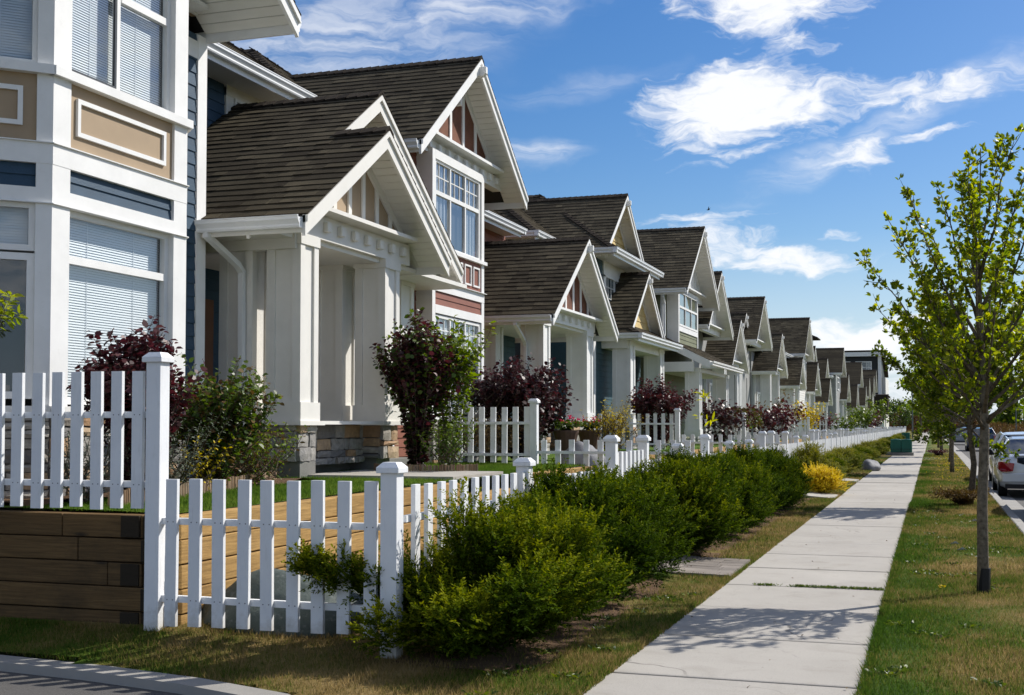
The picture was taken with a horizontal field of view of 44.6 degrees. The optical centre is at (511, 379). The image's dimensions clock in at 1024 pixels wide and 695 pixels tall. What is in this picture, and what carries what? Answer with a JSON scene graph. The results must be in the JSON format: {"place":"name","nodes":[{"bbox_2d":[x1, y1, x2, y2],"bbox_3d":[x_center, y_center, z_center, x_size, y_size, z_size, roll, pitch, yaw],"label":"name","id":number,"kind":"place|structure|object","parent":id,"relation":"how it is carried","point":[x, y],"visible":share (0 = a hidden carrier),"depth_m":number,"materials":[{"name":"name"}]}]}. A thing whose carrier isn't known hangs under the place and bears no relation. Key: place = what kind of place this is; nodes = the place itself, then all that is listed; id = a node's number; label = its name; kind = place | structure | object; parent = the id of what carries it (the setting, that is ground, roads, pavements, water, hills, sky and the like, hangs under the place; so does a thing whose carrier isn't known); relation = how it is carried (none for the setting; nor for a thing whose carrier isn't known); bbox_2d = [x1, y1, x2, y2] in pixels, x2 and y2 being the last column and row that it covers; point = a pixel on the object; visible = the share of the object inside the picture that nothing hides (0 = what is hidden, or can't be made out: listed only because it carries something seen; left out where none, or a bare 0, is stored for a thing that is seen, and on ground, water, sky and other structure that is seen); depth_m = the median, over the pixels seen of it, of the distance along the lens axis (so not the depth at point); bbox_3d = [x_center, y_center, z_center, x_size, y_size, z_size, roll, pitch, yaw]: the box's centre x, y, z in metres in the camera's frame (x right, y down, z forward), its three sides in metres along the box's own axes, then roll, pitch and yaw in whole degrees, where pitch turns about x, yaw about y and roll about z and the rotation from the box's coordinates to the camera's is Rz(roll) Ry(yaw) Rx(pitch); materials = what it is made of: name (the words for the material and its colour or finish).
{"place":"outdoors","nodes":[
{"label":"outdoors","id":0,"kind":"place"},
{"bbox_2d":[44,427,130,502],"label":"lavender plant","id":1,"kind":"object","parent":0,"point":[86,467],"visible":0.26,"depth_m":9.72,"materials":[{"name":"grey plant"}]},
{"bbox_2d":[0,671,181,694],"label":"lane","id":2,"kind":"structure","parent":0,"point":[11,683],"depth_m":7.55,"materials":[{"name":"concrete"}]},
{"bbox_2d":[0,655,289,694],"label":"kerb","id":3,"kind":"structure","parent":2,"relation":"on","point":[164,682],"depth_m":7.66,"materials":[{"name":"concrete"}]},
{"bbox_2d":[4,462,584,512],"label":"lawn","id":4,"kind":"structure","parent":0,"point":[6,504],"depth_m":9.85,"materials":[{"name":"green plant"}]},
{"bbox_2d":[66,315,207,493],"bbox_3d":[-3.046,0.226,10.073,1.020,1.491,1.039,2,-3,-44],"label":"smoke bush","id":5,"kind":"object","parent":4,"relation":"on","point":[134,350],"visible":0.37,"depth_m":9.99,"materials":[{"name":"purple plant"}]},
{"bbox_2d":[4,478,315,505],"bbox_3d":[-4.269,1.048,12.219,2.900,0.058,4.700,-1,-2,19],"label":"planting bed","id":6,"kind":"object","parent":4,"relation":"on","point":[26,501],"visible":0.06,"depth_m":10.68,"materials":[{"name":"soil"}]},
{"bbox_2d":[0,290,27,329],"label":"young tree","id":7,"kind":"object","parent":6,"relation":"on","point":[7,313],"visible":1,"depth_m":9.66,"materials":[{"name":"green plant"}]},
{"bbox_2d":[197,422,301,475],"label":"bedding plant","id":8,"kind":"object","parent":6,"relation":"on","point":[270,437],"visible":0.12,"depth_m":13.62,"materials":[{"name":"green plant"}]},
{"bbox_2d":[205,425,309,485],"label":"bedding plant","id":9,"kind":"object","parent":6,"relation":"on","point":[254,465],"visible":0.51,"depth_m":12.67,"materials":[{"name":"green plant"}]},
{"bbox_2d":[107,412,230,484],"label":"lavender plant","id":10,"kind":"object","parent":4,"relation":"on","point":[177,472],"visible":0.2,"depth_m":10.68,"materials":[{"name":"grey plant"}]},
{"bbox_2d":[107,471,276,510],"bbox_3d":[-2.786,1.001,11.667,0.138,0.156,4.526,0,-2,5],"label":"log edging","id":11,"kind":"object","parent":4,"relation":"on","point":[231,484],"visible":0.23,"depth_m":11.39,"materials":[{"name":"brown wood"}]},
{"bbox_2d":[178,426,232,484],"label":"yellow ground plant","id":12,"kind":"object","parent":4,"relation":"on","point":[198,475],"visible":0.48,"depth_m":11.39,"materials":[{"name":"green plant"}]},
{"bbox_2d":[169,352,284,484],"bbox_3d":[-2.842,0.395,11.855,1.286,1.287,1.236,-1,-2,19],"label":"rose bush","id":13,"kind":"object","parent":4,"relation":"on","point":[229,401],"visible":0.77,"depth_m":11.67,"materials":[{"name":"green plant"}]},
{"bbox_2d":[0,0,466,513],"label":"town house","id":14,"kind":"structure","parent":4,"relation":"on","point":[200,184],"depth_m":14.13,"materials":[{"name":"white"}]},
{"bbox_2d":[204,299,213,386],"bbox_3d":[-4.373,-0.052,16.992,0.070,2.150,1.000,-1,-2,19],"label":"front door","id":15,"kind":"structure","parent":14,"relation":"in","point":[209,304],"depth_m":17.37,"materials":[{"name":"wood"}]},
{"bbox_2d":[369,307,468,468],"bbox_3d":[-1.268,0.131,16.518,1.217,2.152,1.297,-1,-2,19],"label":"smoke bush","id":16,"kind":"object","parent":4,"relation":"on","point":[415,369],"visible":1,"depth_m":16.37,"materials":[{"name":"purple plant"}]},
{"bbox_2d":[374,463,477,470],"bbox_3d":[-1.134,1.162,16.053,1.367,0.156,0.444,0,-2,3],"label":"log edging","id":17,"kind":"object","parent":4,"relation":"on","point":[467,467],"visible":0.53,"depth_m":15.91,"materials":[{"name":"brown wood"}]},
{"bbox_2d":[412,413,477,469],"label":"bedding plant","id":18,"kind":"object","parent":4,"relation":"on","point":[449,448],"visible":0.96,"depth_m":15.98,"materials":[{"name":"green plant"}]},
{"bbox_2d":[428,315,497,464],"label":"magnolia shrub","id":19,"kind":"object","parent":4,"relation":"on","point":[465,363],"visible":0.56,"depth_m":16.85,"materials":[{"name":"green plant"}]},
{"bbox_2d":[308,470,502,479],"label":"garden path","id":20,"kind":"structure","parent":0,"point":[413,474],"depth_m":14.83,"materials":[{"name":"concrete"}]},
{"bbox_2d":[0,436,890,694],"bbox_3d":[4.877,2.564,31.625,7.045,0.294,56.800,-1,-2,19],"label":"lawn","id":21,"kind":"structure","parent":0,"point":[285,653],"depth_m":8.21,"materials":[{"name":"green plant"}]},
{"bbox_2d":[0,510,144,624],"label":"retaining wall","id":22,"kind":"structure","parent":21,"relation":"on","point":[77,566],"depth_m":9.02,"materials":[{"name":"brown wood"}]},
{"bbox_2d":[0,352,173,630],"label":"picket fence","id":23,"kind":"object","parent":21,"relation":"on","point":[153,465],"visible":1,"depth_m":8.84,"materials":[{"name":"white wood"}]},
{"bbox_2d":[201,568,362,637],"bbox_3d":[-1.652,1.712,8.915,1.285,0.709,0.837,-1,-2,19],"label":"boulder","id":24,"kind":"object","parent":21,"relation":"on","point":[280,613],"visible":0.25,"depth_m":8.63,"materials":[{"name":"grey stone"}]},
{"bbox_2d":[161,462,407,658],"bbox_3d":[-1.576,1.227,8.361,1.840,1.360,0.159,-1,-2,19],"label":"picket fence","id":25,"kind":"object","parent":21,"relation":"on","point":[389,526],"visible":0.98,"depth_m":8.35,"materials":[{"name":"white wood"}]},
{"bbox_2d":[178,482,459,625],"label":"retaining wall","id":26,"kind":"structure","parent":21,"relation":"on","point":[331,507],"depth_m":10.02,"materials":[{"name":"brown wood"}]},
{"bbox_2d":[443,399,539,471],"bbox_3d":[-0.346,1.146,19.922,1.630,1.670,0.159,-1,-2,19],"label":"picket fence","id":27,"kind":"object","parent":21,"relation":"on","point":[531,430],"visible":0.72,"depth_m":19.84,"materials":[{"name":"white wood"}]},
{"bbox_2d":[403,435,619,631],"bbox_3d":[0.207,1.235,11.028,0.159,1.440,5.710,-1,-2,19],"label":"picket fence","id":28,"kind":"object","parent":21,"relation":"on","point":[524,466],"visible":0.18,"depth_m":9.33,"materials":[{"name":"white wood"}]},
{"bbox_2d":[396,571,663,676],"bbox_3d":[0.500,1.869,10.214,0.900,0.101,5.200,-1,-2,19],"label":"planting bed","id":29,"kind":"object","parent":21,"relation":"on","point":[555,640],"visible":0.38,"depth_m":8.43,"materials":[{"name":"soil"}]},
{"bbox_2d":[281,476,632,660],"bbox_3d":[-0.275,1.257,8.327,1.928,1.229,1.946,-2,-3,36],"label":"yew shrub","id":30,"kind":"object","parent":29,"relation":"on","point":[498,580],"visible":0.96,"depth_m":8.13,"materials":[{"name":"green plant"}]},
{"bbox_2d":[434,481,611,633],"bbox_3d":[0.175,1.345,9.591,1.346,1.152,1.604,2,-3,-37],"label":"yew shrub","id":31,"kind":"object","parent":29,"relation":"on","point":[528,500],"visible":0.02,"depth_m":9.42,"materials":[{"name":"green plant"}]},
{"bbox_2d":[508,457,658,605],"bbox_3d":[0.483,1.319,10.572,1.416,1.321,1.596,-1,-2,19],"label":"yew shrub","id":32,"kind":"object","parent":29,"relation":"on","point":[629,548],"visible":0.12,"depth_m":10.54,"materials":[{"name":"green plant"}]},
{"bbox_2d":[542,457,682,588],"bbox_3d":[0.812,1.342,11.671,1.632,1.255,1.595,-1,-2,19],"label":"yew shrub","id":33,"kind":"object","parent":29,"relation":"on","point":[628,508],"visible":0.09,"depth_m":11.40,"materials":[{"name":"green plant"}]},
{"bbox_2d":[561,441,604,468],"bbox_3d":[1.134,1.580,20.571,0.901,1.129,0.782,-1,-2,19],"label":"boulder","id":34,"kind":"object","parent":21,"relation":"on","point":[579,457],"visible":0.14,"depth_m":20.30,"materials":[{"name":"grey stone"}]},
{"bbox_2d":[579,395,646,449],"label":"golden shrub","id":35,"kind":"object","parent":21,"relation":"on","point":[608,427],"visible":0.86,"depth_m":22.99,"materials":[{"name":"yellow plant"}]},
{"bbox_2d":[537,440,694,470],"bbox_3d":[1.582,1.446,19.258,2.500,1.025,0.072,-1,-2,19],"label":"picket fence","id":36,"kind":"object","parent":21,"relation":"on","point":[571,452],"visible":0.34,"depth_m":19.42,"materials":[{"name":"white wood"}]},
{"bbox_2d":[618,435,650,476],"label":"picket fence","id":37,"kind":"object","parent":21,"relation":"on","point":[626,460],"visible":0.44,"depth_m":14.77,"materials":[{"name":"white wood"}]},
{"bbox_2d":[593,408,680,449],"bbox_3d":[3.028,1.553,31.018,2.350,1.670,0.159,-1,-2,19],"label":"picket fence","id":38,"kind":"object","parent":21,"relation":"on","point":[671,424],"visible":0.53,"depth_m":30.85,"materials":[{"name":"white wood"}]},
{"bbox_2d":[573,457,707,577],"bbox_3d":[1.174,1.427,12.652,1.497,1.268,1.718,-1,-2,19],"label":"yew shrub","id":39,"kind":"object","parent":21,"relation":"on","point":[677,531],"visible":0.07,"depth_m":12.49,"materials":[{"name":"green plant"}]},
{"bbox_2d":[649,434,710,470],"bbox_3d":[2.318,1.480,17.303,0.159,1.410,4.360,-1,-2,19],"label":"picket fence","id":40,"kind":"object","parent":21,"relation":"on","point":[704,438],"visible":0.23,"depth_m":19.24,"materials":[{"name":"white wood"}]},
{"bbox_2d":[680,413,745,444],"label":"picket fence","id":41,"kind":"object","parent":21,"relation":"on","point":[743,439],"visible":0.15,"depth_m":41.56,"materials":[{"name":"white wood"}]},
{"bbox_2d":[679,434,781,453],"bbox_3d":[5.278,1.854,30.246,2.500,1.035,0.072,-1,-2,19],"label":"picket fence","id":42,"kind":"object","parent":21,"relation":"on","point":[738,442],"visible":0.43,"depth_m":30.32,"materials":[{"name":"white wood"}]},
{"bbox_2d":[686,498,809,557],"bbox_3d":[3.926,2.241,20.397,0.900,0.102,12.300,-1,-2,19],"label":"planting bed","id":43,"kind":"object","parent":21,"relation":"on","point":[730,542],"visible":0.16,"depth_m":17.01,"materials":[{"name":"soil"}]},
{"bbox_2d":[631,450,759,554],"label":"yew shrub","id":44,"kind":"object","parent":43,"relation":"on","point":[696,486],"visible":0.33,"depth_m":14.29,"materials":[{"name":"green plant"}]},
{"bbox_2d":[649,442,746,546],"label":"yew shrub","id":45,"kind":"object","parent":43,"relation":"on","point":[681,454],"visible":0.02,"depth_m":15.69,"materials":[{"name":"green plant"}]},
{"bbox_2d":[690,444,775,534],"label":"yew shrub","id":46,"kind":"object","parent":43,"relation":"on","point":[750,502],"visible":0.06,"depth_m":16.81,"materials":[{"name":"green plant"}]},
{"bbox_2d":[701,446,783,529],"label":"yew shrub","id":47,"kind":"object","parent":43,"relation":"on","point":[755,475],"visible":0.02,"depth_m":17.92,"materials":[{"name":"green plant"}]},
{"bbox_2d":[709,450,781,521],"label":"yew shrub","id":48,"kind":"object","parent":43,"relation":"on","point":[766,472],"depth_m":19.06,"materials":[{"name":"green plant"}]},
{"bbox_2d":[717,440,793,518],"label":"yew shrub","id":49,"kind":"object","parent":43,"relation":"on","point":[749,458],"visible":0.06,"depth_m":20.00,"materials":[{"name":"green plant"}]},
{"bbox_2d":[745,445,800,511],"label":"yew shrub","id":50,"kind":"object","parent":43,"relation":"on","point":[791,492],"visible":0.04,"depth_m":21.12,"materials":[{"name":"green plant"}]},
{"bbox_2d":[747,444,808,509],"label":"yew shrub","id":51,"kind":"object","parent":43,"relation":"on","point":[785,470],"visible":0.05,"depth_m":22.18,"materials":[{"name":"green plant"}]},
{"bbox_2d":[762,447,812,500],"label":"yew shrub","id":52,"kind":"object","parent":43,"relation":"on","point":[795,465],"visible":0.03,"depth_m":23.34,"materials":[{"name":"green plant"}]},
{"bbox_2d":[762,444,815,499],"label":"yew shrub","id":53,"kind":"object","parent":43,"relation":"on","point":[806,478],"visible":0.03,"depth_m":24.55,"materials":[{"name":"green plant"}]},
{"bbox_2d":[710,431,788,456],"bbox_3d":[4.781,1.738,24.625,0.159,1.430,11.140,-1,-2,19],"label":"picket fence","id":54,"kind":"object","parent":21,"relation":"on","point":[762,438],"visible":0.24,"depth_m":26.61,"materials":[{"name":"white wood"}]},
{"bbox_2d":[788,429,826,457],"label":"picket fence","id":55,"kind":"object","parent":21,"relation":"on","point":[814,434],"visible":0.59,"depth_m":36.47,"materials":[{"name":"white wood"}]},
{"bbox_2d":[791,437,847,482],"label":"juniper shrub","id":56,"kind":"object","parent":21,"relation":"on","point":[806,455],"visible":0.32,"depth_m":30.49,"materials":[{"name":"plant"}]},
{"bbox_2d":[802,461,851,492],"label":"golden shrub","id":57,"kind":"object","parent":21,"relation":"on","point":[824,479],"visible":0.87,"depth_m":27.56,"materials":[{"name":"yellow plant"}]},
{"bbox_2d":[826,428,848,450],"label":"picket fence","id":58,"kind":"object","parent":21,"relation":"on","point":[841,439],"visible":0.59,"depth_m":46.45,"materials":[{"name":"white wood"}]},
{"bbox_2d":[895,421,1023,433],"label":"dry brush","id":59,"kind":"object","parent":21,"relation":"on","point":[997,427],"visible":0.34,"depth_m":199.43,"materials":[{"name":"brown plant"}]},
{"bbox_2d":[945,439,1023,533],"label":"kerb","id":60,"kind":"structure","parent":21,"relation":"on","point":[1012,507],"depth_m":25.93,"materials":[{"name":"concrete"}]},
{"bbox_2d":[230,0,1023,419],"label":"sky","id":61,"kind":"structure","parent":0,"point":[795,122],"materials":[{"name":"blue"}]},
{"bbox_2d":[454,434,827,463],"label":"lawn","id":62,"kind":"structure","parent":0,"point":[549,457],"depth_m":25.16,"materials":[{"name":"green plant"}]},
{"bbox_2d":[240,47,618,462],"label":"town house","id":63,"kind":"structure","parent":62,"relation":"on","point":[535,297],"depth_m":22.87,"materials":[{"name":"white"}]},
{"bbox_2d":[455,415,523,460],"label":"red shrub","id":64,"kind":"object","parent":62,"relation":"on","point":[487,441],"visible":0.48,"depth_m":20.99,"materials":[{"name":"brown plant"}]},
{"bbox_2d":[465,352,578,458],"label":"smoke bush","id":65,"kind":"object","parent":62,"relation":"on","point":[511,389],"visible":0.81,"depth_m":21.76,"materials":[{"name":"purple plant"}]},
{"bbox_2d":[550,415,581,455],"bbox_3d":[0.987,1.021,22.499,0.595,0.768,0.623,-1,-2,19],"label":"flower pot","id":66,"kind":"object","parent":62,"relation":"on","point":[565,433],"visible":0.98,"depth_m":22.34,"materials":[{"name":"brown ceramic"}]},
{"bbox_2d":[574,416,603,448],"bbox_3d":[1.501,1.082,24.037,0.604,0.759,0.588,-1,-2,19],"label":"flower pot","id":67,"kind":"object","parent":62,"relation":"on","point":[589,435],"visible":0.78,"depth_m":23.88,"materials":[{"name":"brown ceramic"}]},
{"bbox_2d":[496,193,682,448],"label":"town house","id":68,"kind":"structure","parent":62,"relation":"on","point":[606,224],"depth_m":33.99,"materials":[{"name":"white"}]},
{"bbox_2d":[627,373,697,448],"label":"smoke bush","id":69,"kind":"object","parent":62,"relation":"on","point":[662,400],"visible":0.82,"depth_m":31.14,"materials":[{"name":"purple plant"}]},
{"bbox_2d":[637,226,743,442],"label":"town house","id":70,"kind":"structure","parent":62,"relation":"on","point":[685,289],"depth_m":41.05,"materials":[{"name":"white"}]},
{"bbox_2d":[692,271,749,441],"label":"town house","id":71,"kind":"structure","parent":62,"relation":"on","point":[721,334],"depth_m":50.28,"materials":[{"name":"grey"}]},
{"bbox_2d":[684,396,757,441],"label":"smoke bush","id":72,"kind":"object","parent":62,"relation":"on","point":[727,420],"visible":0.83,"depth_m":40.30,"materials":[{"name":"purple plant"}]},
{"bbox_2d":[727,296,772,438],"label":"town house","id":73,"kind":"structure","parent":62,"relation":"on","point":[751,313],"depth_m":59.42,"materials":[{"name":"grey"}]},
{"bbox_2d":[749,332,787,435],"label":"town house","id":74,"kind":"structure","parent":62,"relation":"on","point":[768,370],"depth_m":64.37,"materials":[{"name":"grey"}]},
{"bbox_2d":[746,398,806,436],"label":"smoke bush","id":75,"kind":"object","parent":62,"relation":"on","point":[770,423],"visible":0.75,"depth_m":51.41,"materials":[{"name":"purple plant"}]},
{"bbox_2d":[768,317,814,433],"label":"town house","id":76,"kind":"structure","parent":62,"relation":"on","point":[798,343],"depth_m":79.23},
{"bbox_2d":[790,401,825,432],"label":"golden tree","id":77,"kind":"object","parent":62,"relation":"on","point":[809,412],"visible":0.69,"depth_m":65.93,"materials":[{"name":"yellow plant"}]},
{"bbox_2d":[805,335,821,422],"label":"town house","id":78,"kind":"structure","parent":62,"relation":"on","point":[813,389],"depth_m":86.16,"materials":[{"name":"grey"}]},
{"bbox_2d":[815,357,832,431],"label":"town house","id":79,"kind":"structure","parent":62,"relation":"on","point":[826,397],"depth_m":95.20,"materials":[{"name":"white wood"}]},
{"bbox_2d":[816,348,850,427],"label":"town house","id":80,"kind":"structure","parent":62,"relation":"on","point":[840,384],"depth_m":113.11,"materials":[{"name":"grey"}]},
{"bbox_2d":[846,362,863,429],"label":"town house","id":81,"kind":"structure","parent":62,"relation":"on","point":[854,370],"depth_m":139.68,"materials":[{"name":"grey"}]},
{"bbox_2d":[842,404,874,427],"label":"ball tree","id":82,"kind":"object","parent":62,"relation":"on","point":[860,415],"visible":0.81,"depth_m":107.61,"materials":[{"name":"green plant"}]},
{"bbox_2d":[859,378,873,417],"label":"town house","id":83,"kind":"structure","parent":62,"relation":"on","point":[865,392],"depth_m":151.27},
{"bbox_2d":[863,370,877,421],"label":"town house","id":84,"kind":"structure","parent":62,"relation":"on","point":[871,375],"depth_m":179.77,"materials":[{"name":"grey"}]},
{"bbox_2d":[865,396,898,426],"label":"tree","id":85,"kind":"object","parent":62,"relation":"on","point":[882,411],"visible":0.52,"depth_m":148.85,"materials":[{"name":"green plant"}]},
{"bbox_2d":[650,555,749,576],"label":"garden path","id":86,"kind":"structure","parent":0,"point":[712,566],"depth_m":13.40,"materials":[{"name":"grey concrete"}]},
{"bbox_2d":[582,432,929,694],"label":"sidewalk","id":87,"kind":"structure","parent":0,"point":[738,634],"depth_m":10.07,"materials":[{"name":"concrete"}]},
{"bbox_2d":[752,582,884,590],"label":"joint weeds","id":88,"kind":"object","parent":87,"relation":"on","point":[827,586],"visible":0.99,"depth_m":11.90,"materials":[{"name":"green plant"}]},
{"bbox_2d":[885,439,913,455],"bbox_3d":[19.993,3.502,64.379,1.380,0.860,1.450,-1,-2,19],"label":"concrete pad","id":89,"kind":"object","parent":87,"relation":"on","point":[900,447],"visible":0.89,"depth_m":63.87,"materials":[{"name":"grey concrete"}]},
{"bbox_2d":[879,431,918,457],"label":"lawn","id":90,"kind":"structure","parent":0,"point":[885,456],"depth_m":63.52,"materials":[{"name":"green plant"}]},
{"bbox_2d":[845,345,889,428],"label":"apartment house","id":91,"kind":"structure","parent":90,"relation":"on","point":[869,361],"depth_m":206.06,"materials":[{"name":"white paint"}]},
{"bbox_2d":[887,397,913,426],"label":"broadleaf tree","id":92,"kind":"object","parent":90,"relation":"on","point":[903,415],"visible":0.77,"depth_m":205.26,"materials":[{"name":"green plant"}]},
{"bbox_2d":[849,432,1023,694],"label":"verge","id":93,"kind":"structure","parent":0,"point":[934,446],"depth_m":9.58,"materials":[{"name":"green plant"}]},
{"bbox_2d":[453,509,1023,694],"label":"clover weeds","id":94,"kind":"object","parent":93,"relation":"on","point":[905,668],"visible":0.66,"depth_m":9.33,"materials":[{"name":"green plant"}]},
{"bbox_2d":[854,123,1023,589],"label":"street tree","id":95,"kind":"object","parent":93,"relation":"on","point":[976,251],"visible":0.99,"depth_m":11.49,"materials":[{"name":"green plant"}]},
{"bbox_2d":[977,568,990,592],"bbox_3d":[4.330,1.851,11.461,0.126,0.245,0.120,-1,-2,19],"label":"trunk guard","id":96,"kind":"object","parent":95,"relation":"attached to","point":[985,580],"visible":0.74,"depth_m":11.41,"materials":[{"name":"black plastic"}]},
{"bbox_2d":[903,352,979,472],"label":"street tree","id":97,"kind":"object","parent":93,"relation":"on","point":[920,373],"visible":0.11,"depth_m":40.11,"materials":[{"name":"green plant"}]},
{"bbox_2d":[870,281,1023,504],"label":"street tree","id":98,"kind":"object","parent":93,"relation":"on","point":[924,390],"visible":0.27,"depth_m":24.07,"materials":[{"name":"green plant"}]},
{"bbox_2d":[927,484,993,504],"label":"ground tuft","id":99,"kind":"object","parent":93,"relation":"on","point":[961,496],"visible":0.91,"depth_m":23.82,"materials":[{"name":"brown plant"}]},
{"bbox_2d":[948,438,1023,506],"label":"road","id":100,"kind":"structure","parent":0,"point":[1017,495],"depth_m":32.57,"materials":[{"name":"grey asphalt"}]},
{"bbox_2d":[988,432,1023,480],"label":"parked car","id":101,"kind":"object","parent":100,"relation":"on","point":[999,436],"visible":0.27,"depth_m":34.98,"materials":[{"name":"white metal"}]},
{"bbox_2d":[989,436,1023,495],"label":"parked car","id":102,"kind":"object","parent":100,"relation":"on","point":[1008,475],"visible":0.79,"depth_m":28.92,"materials":[{"name":"silver metal"}]},
{"bbox_2d":[993,375,1021,425],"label":"evergreen tree","id":103,"kind":"object","parent":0,"point":[1001,417],"visible":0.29,"depth_m":278.08,"materials":[{"name":"green plant"}]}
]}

